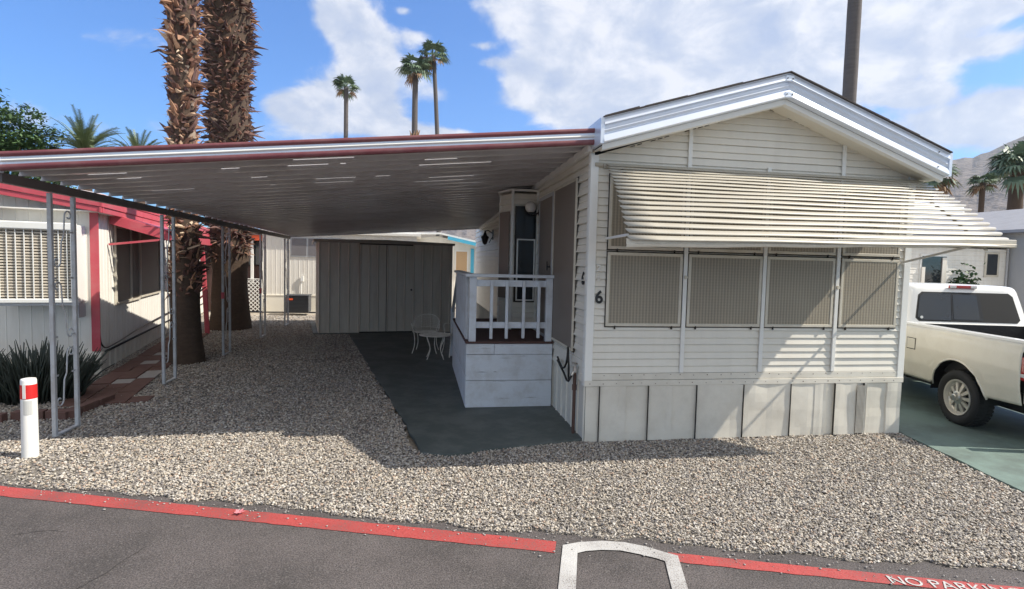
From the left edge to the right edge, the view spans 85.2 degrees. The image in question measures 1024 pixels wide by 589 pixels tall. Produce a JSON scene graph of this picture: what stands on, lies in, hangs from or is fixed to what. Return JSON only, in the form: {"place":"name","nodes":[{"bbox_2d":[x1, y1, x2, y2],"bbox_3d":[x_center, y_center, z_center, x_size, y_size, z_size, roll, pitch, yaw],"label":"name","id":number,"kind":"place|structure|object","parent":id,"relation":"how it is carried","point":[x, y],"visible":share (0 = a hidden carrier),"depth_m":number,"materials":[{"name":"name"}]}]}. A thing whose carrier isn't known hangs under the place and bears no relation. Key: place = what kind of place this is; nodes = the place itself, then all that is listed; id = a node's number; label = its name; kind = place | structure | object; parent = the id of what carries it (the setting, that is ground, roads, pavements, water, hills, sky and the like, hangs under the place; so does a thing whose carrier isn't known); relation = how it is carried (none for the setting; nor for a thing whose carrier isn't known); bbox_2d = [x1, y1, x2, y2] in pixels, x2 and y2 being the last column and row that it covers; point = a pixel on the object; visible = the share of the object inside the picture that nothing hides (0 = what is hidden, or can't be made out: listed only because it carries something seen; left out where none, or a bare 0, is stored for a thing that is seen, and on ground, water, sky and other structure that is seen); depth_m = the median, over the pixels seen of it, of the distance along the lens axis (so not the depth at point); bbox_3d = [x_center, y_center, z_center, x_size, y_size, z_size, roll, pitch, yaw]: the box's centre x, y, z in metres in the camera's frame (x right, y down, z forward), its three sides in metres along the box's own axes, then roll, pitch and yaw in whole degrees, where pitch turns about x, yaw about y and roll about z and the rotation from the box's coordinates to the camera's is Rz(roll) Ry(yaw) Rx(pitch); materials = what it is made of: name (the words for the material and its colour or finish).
{"place":"outdoors","nodes":[
{"label":"outdoors","id":0,"kind":"place"},
{"bbox_2d":[58,333,207,408],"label":"path","id":1,"kind":"structure","parent":0,"point":[124,392],"depth_m":8.09,"materials":[{"name":"brown brick"}]},
{"bbox_2d":[111,352,167,383],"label":"stepping stones","id":2,"kind":"object","parent":1,"relation":"in","point":[151,374],"visible":0.64,"depth_m":8.66,"materials":[{"name":"grey concrete"}]},
{"bbox_2d":[201,307,633,450],"bbox_3d":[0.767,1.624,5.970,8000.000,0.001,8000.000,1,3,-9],"label":"ground","id":3,"kind":"structure","parent":0,"point":[409,438],"depth_m":18.65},
{"bbox_2d":[0,88,77,188],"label":"leafy tree","id":4,"kind":"object","parent":3,"relation":"on","point":[19,139],"visible":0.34,"depth_m":25.80,"materials":[{"name":"green plant"}]},
{"bbox_2d":[35,105,124,191],"bbox_3d":[-20.908,-4.657,27.355,4.132,8.902,3.940,1,3,-9],"label":"date palm","id":5,"kind":"object","parent":3,"relation":"on","point":[82,135],"visible":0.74,"depth_m":26.73,"materials":[{"name":"green plant"}]},
{"bbox_2d":[110,127,165,203],"bbox_3d":[-19.859,-4.561,29.619,3.628,8.497,3.610,1,3,-9],"label":"date palm","id":6,"kind":"object","parent":3,"relation":"on","point":[135,141],"visible":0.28,"depth_m":28.99,"materials":[{"name":"green plant"}]},
{"bbox_2d":[286,294,311,312],"bbox_3d":[-7.176,0.297,18.728,0.760,0.600,0.700,1,3,-12],"label":"air conditioner","id":7,"kind":"object","parent":3,"relation":"on","point":[299,303],"visible":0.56,"depth_m":18.43,"materials":[{"name":"grey metal"}]},
{"bbox_2d":[205,229,420,311],"bbox_3d":[-7.521,-0.922,21.281,7.950,2.800,4.350,1,3,-9],"label":"home","id":8,"kind":"object","parent":3,"relation":"on","point":[302,265],"visible":0.37,"depth_m":19.20,"materials":[{"name":"paint"}]},
{"bbox_2d":[249,242,261,264],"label":"porch window","id":9,"kind":"structure","parent":8,"relation":"in","point":[256,247],"depth_m":19.13,"materials":[{"name":"black glass"}]},
{"bbox_2d":[290,237,340,256],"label":"window","id":10,"kind":"structure","parent":8,"relation":"in","point":[299,246],"depth_m":19.19,"materials":[{"name":"grey glass"}]},
{"bbox_2d":[330,74,360,137],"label":"palm tree","id":11,"kind":"object","parent":3,"relation":"on","point":[340,84],"visible":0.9,"depth_m":47.93,"materials":[{"name":"green plant"}]},
{"bbox_2d":[395,53,432,134],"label":"palm tree","id":12,"kind":"object","parent":3,"relation":"on","point":[414,71],"visible":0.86,"depth_m":48.73,"materials":[{"name":"green plant"}]},
{"bbox_2d":[417,39,450,232],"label":"palm tree","id":13,"kind":"object","parent":3,"relation":"on","point":[440,50],"visible":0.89,"depth_m":48.93,"materials":[{"name":"green plant"}]},
{"bbox_2d":[395,232,475,306],"bbox_3d":[-4.431,-1.265,26.700,6.600,3.000,9.530,1,3,-9],"label":"blue trim home","id":14,"kind":"object","parent":3,"relation":"on","point":[464,254],"depth_m":22.53,"materials":[{"name":"white paint"}]},
{"bbox_2d":[454,250,467,276],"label":"window","id":15,"kind":"structure","parent":14,"relation":"in","point":[461,256],"depth_m":22.54,"materials":[{"name":"beige glass"}]},
{"bbox_2d":[0,315,1023,570],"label":"gravel","id":16,"kind":"structure","parent":3,"relation":"on","point":[296,413],"depth_m":5.03,"materials":[{"name":"beige gravel"}]},
{"bbox_2d":[0,348,20,373],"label":"rush plant","id":17,"kind":"object","parent":16,"relation":"on","point":[7,355],"visible":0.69,"depth_m":6.88,"materials":[{"name":"green plant"}]},
{"bbox_2d":[20,377,38,458],"bbox_3d":[-4.451,1.141,5.136,0.132,0.750,0.132,1,3,-9],"label":"bollard","id":18,"kind":"object","parent":16,"relation":"on","point":[29,416],"visible":0.96,"depth_m":5.09,"materials":[{"name":"white paint"}]},
{"bbox_2d":[0,337,114,405],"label":"rush plant","id":19,"kind":"object","parent":16,"relation":"on","point":[38,367],"visible":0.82,"depth_m":7.01,"materials":[{"name":"green plant"}]},
{"bbox_2d":[0,394,114,422],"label":"brick edging","id":20,"kind":"object","parent":16,"relation":"on","point":[64,413],"visible":0.65,"depth_m":6.35,"materials":[{"name":"brown brick"}]},
{"bbox_2d":[0,183,211,374],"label":"neighbour home","id":21,"kind":"object","parent":16,"relation":"on","point":[119,280],"visible":0.65,"depth_m":8.54,"materials":[{"name":"paint"}]},
{"bbox_2d":[113,225,131,304],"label":"window","id":22,"kind":"structure","parent":21,"relation":"in","point":[122,252],"depth_m":9.92,"materials":[{"name":"black glass"}]},
{"bbox_2d":[131,230,140,300],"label":"window","id":23,"kind":"structure","parent":21,"relation":"in","point":[136,273],"depth_m":10.63,"materials":[{"name":"black glass"}]},
{"bbox_2d":[140,233,160,296],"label":"window","id":24,"kind":"structure","parent":21,"relation":"in","point":[150,270],"depth_m":11.72,"materials":[{"name":"grey glass"}]},
{"bbox_2d":[168,245,169,285],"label":"window","id":25,"kind":"structure","parent":21,"relation":"in","point":[168,245],"depth_m":13.45,"materials":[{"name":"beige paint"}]},
{"bbox_2d":[150,0,212,364],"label":"palm tree","id":26,"kind":"object","parent":16,"relation":"on","point":[181,35],"visible":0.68,"depth_m":9.56,"materials":[{"name":"brown plant"}]},
{"bbox_2d":[197,0,267,331],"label":"palm tree","id":27,"kind":"object","parent":16,"relation":"on","point":[229,51],"visible":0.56,"depth_m":13.88,"materials":[{"name":"brown plant"}]},
{"bbox_2d":[0,128,594,436],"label":"carport","id":28,"kind":"object","parent":16,"relation":"on","point":[289,189],"visible":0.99,"depth_m":6.35,"materials":[{"name":"paint"}]},
{"bbox_2d":[475,71,1016,441],"bbox_3d":[1.579,-0.704,11.693,4.536,3.919,13.551,1,3,-9],"label":"mobile home","id":29,"kind":"object","parent":3,"relation":"on","point":[735,260],"visible":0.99,"depth_m":6.07,"materials":[{"name":"white paint"}]},
{"bbox_2d":[497,189,539,329],"bbox_3d":[0.024,-0.556,8.928,0.573,2.110,1.165,1,3,-9],"label":"bay window","id":30,"kind":"structure","parent":29,"relation":"in","point":[518,236],"depth_m":8.39,"materials":[{"name":"white paint"}]},
{"bbox_2d":[536,191,553,340],"bbox_3d":[0.440,-0.393,7.795,0.080,2.002,0.914,1,3,-9],"label":"entry door","id":31,"kind":"structure","parent":29,"relation":"in","point":[546,203],"depth_m":7.80,"materials":[{"name":"grey paint"}]},
{"bbox_2d":[551,177,578,352],"bbox_3d":[0.627,-0.361,6.808,0.030,1.982,1.084,1,3,-9],"label":"patio door","id":32,"kind":"structure","parent":29,"relation":"in","point":[566,199],"depth_m":6.68,"materials":[{"name":"beige paint"}]},
{"bbox_2d":[604,251,683,328],"bbox_3d":[1.414,-0.040,5.954,0.865,0.825,0.036,1,3,-9],"label":"window","id":33,"kind":"structure","parent":29,"relation":"in","point":[643,289],"depth_m":5.94,"materials":[{"name":"beige paint"}]},
{"bbox_2d":[607,173,686,253],"bbox_3d":[1.434,-0.852,5.906,0.865,0.818,0.036,1,3,-9],"label":"window","id":34,"kind":"structure","parent":29,"relation":"in","point":[616,225],"depth_m":5.87,"materials":[{"name":"beige paint"}]},
{"bbox_2d":[685,253,762,329],"bbox_3d":[2.329,-0.027,6.104,0.890,0.825,0.036,1,3,-9],"label":"window","id":35,"kind":"structure","parent":29,"relation":"in","point":[724,290],"depth_m":6.09,"materials":[{"name":"beige paint"}]},
{"bbox_2d":[688,179,766,255],"bbox_3d":[2.349,-0.839,6.057,0.890,0.818,0.036,1,3,-9],"label":"window","id":36,"kind":"structure","parent":29,"relation":"in","point":[741,250],"depth_m":6.05,"materials":[{"name":"beige paint"}]},
{"bbox_2d":[764,255,835,329],"bbox_3d":[3.231,-0.014,6.253,0.857,0.825,0.036,1,3,-9],"label":"window","id":37,"kind":"structure","parent":29,"relation":"in","point":[799,289],"depth_m":6.24,"materials":[{"name":"beige paint"}]},
{"bbox_2d":[767,182,839,257],"bbox_3d":[3.250,-0.826,6.205,0.857,0.818,0.036,1,3,-9],"label":"window","id":38,"kind":"structure","parent":29,"relation":"in","point":[775,251],"depth_m":6.20,"materials":[{"name":"beige paint"}]},
{"bbox_2d":[837,258,899,329],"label":"window","id":39,"kind":"structure","parent":29,"relation":"in","point":[868,291],"depth_m":6.39,"materials":[{"name":"beige paint"}]},
{"bbox_2d":[841,186,903,259],"bbox_3d":[4.114,-0.814,6.348,0.762,0.818,0.036,1,3,-9],"label":"window","id":40,"kind":"structure","parent":29,"relation":"in","point":[872,252],"depth_m":6.34,"materials":[{"name":"beige paint"}]},
{"bbox_2d":[842,0,861,102],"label":"utility pole","id":41,"kind":"object","parent":3,"relation":"on","point":[852,46],"visible":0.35,"depth_m":25.70,"materials":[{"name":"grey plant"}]},
{"bbox_2d":[914,202,964,219],"bbox_3d":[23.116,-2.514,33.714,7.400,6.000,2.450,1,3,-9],"label":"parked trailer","id":42,"kind":"object","parent":3,"relation":"on","point":[934,210],"visible":0.04,"depth_m":32.67,"materials":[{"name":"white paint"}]},
{"bbox_2d":[915,164,965,203],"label":"palm tree","id":43,"kind":"object","parent":3,"relation":"on","point":[944,184],"visible":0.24,"depth_m":46.43,"materials":[{"name":"green plant"}]},
{"bbox_2d":[909,247,1008,286],"bbox_3d":[16.095,-0.738,25.111,8.800,3.120,5.550,1,3,-9],"label":"street home","id":44,"kind":"object","parent":3,"relation":"on","point":[993,270],"visible":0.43,"depth_m":22.88,"materials":[{"name":"white paint"}]},
{"bbox_2d":[918,254,948,282],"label":"window","id":45,"kind":"structure","parent":44,"relation":"in","point":[934,269],"depth_m":22.64,"materials":[{"name":"glass"}]},
{"bbox_2d":[983,252,999,276],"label":"window","id":46,"kind":"structure","parent":44,"relation":"in","point":[992,259],"depth_m":23.08,"materials":[{"name":"beige paint"}]},
{"bbox_2d":[948,262,985,284],"bbox_3d":[18.141,0.066,22.376,1.535,2.754,1.402,1,3,-9],"label":"shrub","id":47,"kind":"object","parent":3,"relation":"on","point":[961,279],"visible":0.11,"depth_m":22.18,"materials":[{"name":"green plant"}]},
{"bbox_2d":[913,209,1023,312],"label":"grey home","id":48,"kind":"object","parent":3,"relation":"on","point":[1009,224],"visible":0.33,"depth_m":23.24,"materials":[{"name":"paint"}]},
{"bbox_2d":[964,172,1000,212],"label":"palm tree","id":49,"kind":"object","parent":3,"relation":"on","point":[981,187],"visible":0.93,"depth_m":47.14,"materials":[{"name":"green plant"}]},
{"bbox_2d":[983,141,1023,209],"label":"palm tree","id":50,"kind":"object","parent":3,"relation":"on","point":[1008,163],"visible":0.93,"depth_m":47.30,"materials":[{"name":"green plant"}]},
{"bbox_2d":[310,322,581,456],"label":"patio","id":51,"kind":"structure","parent":0,"point":[422,392],"depth_m":7.09,"materials":[{"name":"green paint"}]},
{"bbox_2d":[312,239,454,332],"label":"storage shed","id":52,"kind":"structure","parent":51,"relation":"on","point":[367,286],"depth_m":14.17,"materials":[{"name":"paint"}]},
{"bbox_2d":[359,244,386,331],"bbox_3d":[-3.522,-0.156,14.094,0.655,2.200,0.026,0,3,-15],"label":"sliding door","id":53,"kind":"structure","parent":52,"relation":"in","point":[372,284],"depth_m":14.10,"materials":[{"name":"paint"}]},
{"bbox_2d":[386,245,412,330],"bbox_3d":[-2.875,-0.151,14.276,0.660,2.200,0.042,0,3,-15],"label":"sliding door","id":54,"kind":"structure","parent":52,"relation":"in","point":[399,306],"depth_m":14.29,"materials":[{"name":"paint"}]},
{"bbox_2d":[411,313,439,353],"bbox_3d":[-1.765,0.804,11.453,0.598,0.782,0.538,1,3,-1],"label":"patio chair","id":55,"kind":"object","parent":51,"relation":"on","point":[424,331],"visible":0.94,"depth_m":11.60,"materials":[{"name":"white metal"}]},
{"bbox_2d":[419,332,451,359],"bbox_3d":[-1.477,1.007,10.721,0.622,0.489,0.622,1,3,-9],"label":"patio table","id":56,"kind":"object","parent":51,"relation":"on","point":[435,334],"visible":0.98,"depth_m":10.66,"materials":[{"name":"white metal"}]},
{"bbox_2d":[442,323,452,357],"bbox_3d":[-1.080,0.838,11.154,0.538,0.782,0.598,0,4,-24],"label":"patio chair","id":57,"kind":"object","parent":51,"relation":"on","point":[450,340],"visible":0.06,"depth_m":10.88,"materials":[{"name":"white metal"}]},
{"bbox_2d":[450,270,553,407],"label":"entry deck","id":58,"kind":"structure","parent":51,"relation":"on","point":[500,364],"depth_m":7.25,"materials":[{"name":"white paint"}]},
{"bbox_2d":[571,362,577,433],"bbox_3d":[0.682,1.156,6.162,0.077,0.808,0.117,2,3,16],"label":"water pipe","id":59,"kind":"object","parent":51,"relation":"on","point":[574,385],"visible":1,"depth_m":6.17,"materials":[{"name":"silver metal"}]},
{"bbox_2d":[557,346,571,381],"bbox_3d":[0.611,0.772,6.497,0.046,0.393,0.814,1,3,-5],"label":"garden hose","id":60,"kind":"object","parent":59,"relation":"attached to","point":[568,378],"visible":1,"depth_m":6.27,"materials":[{"name":"black rubber"}]},
{"bbox_2d":[0,483,1023,588],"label":"road","id":61,"kind":"structure","parent":0,"point":[92,542],"depth_m":3.57,"materials":[{"name":"grey asphalt"}]},
{"bbox_2d":[77,546,145,588],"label":"road crack","id":62,"kind":"object","parent":61,"relation":"on","point":[113,567],"visible":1,"depth_m":3.37,"materials":[{"name":"black asphalt"}]},
{"bbox_2d":[0,486,555,552],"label":"red line","id":63,"kind":"object","parent":61,"relation":"on","point":[379,529],"visible":1,"depth_m":4.05,"materials":[{"name":"paint"}]},
{"bbox_2d":[2,483,1020,588],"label":"stray pebbles","id":64,"kind":"object","parent":61,"relation":"on","point":[508,536],"visible":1,"depth_m":3.90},
{"bbox_2d":[558,541,687,588],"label":"white line","id":65,"kind":"object","parent":61,"relation":"on","point":[568,573],"visible":1,"depth_m":3.64,"materials":[{"name":"paint"}]},
{"bbox_2d":[668,552,1023,588],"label":"red line","id":66,"kind":"object","parent":61,"relation":"on","point":[785,568],"visible":1,"depth_m":3.53,"materials":[{"name":"paint"}]},
{"bbox_2d":[887,576,1015,588],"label":"painted letters","id":67,"kind":"object","parent":66,"relation":"on","point":[944,583],"visible":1,"depth_m":3.42,"materials":[{"name":"white paint"}]},
{"bbox_2d":[0,0,1023,228],"label":"sky","id":68,"kind":"structure","parent":0,"point":[950,73],"materials":[{"name":"blue"}]},
{"bbox_2d":[425,136,1023,240],"bbox_3d":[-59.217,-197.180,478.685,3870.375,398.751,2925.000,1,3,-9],"label":"hills","id":69,"kind":"structure","parent":0,"point":[996,200],"depth_m":838.57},
{"bbox_2d":[896,376,1023,491],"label":"driveway","id":70,"kind":"structure","parent":0,"point":[993,447],"depth_m":6.50,"materials":[{"name":"green paint"}]},
{"bbox_2d":[903,282,1023,426],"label":"pickup truck","id":71,"kind":"object","parent":70,"relation":"on","point":[964,348],"visible":0.62,"depth_m":7.28,"materials":[{"name":"beige paint"}]}
]}

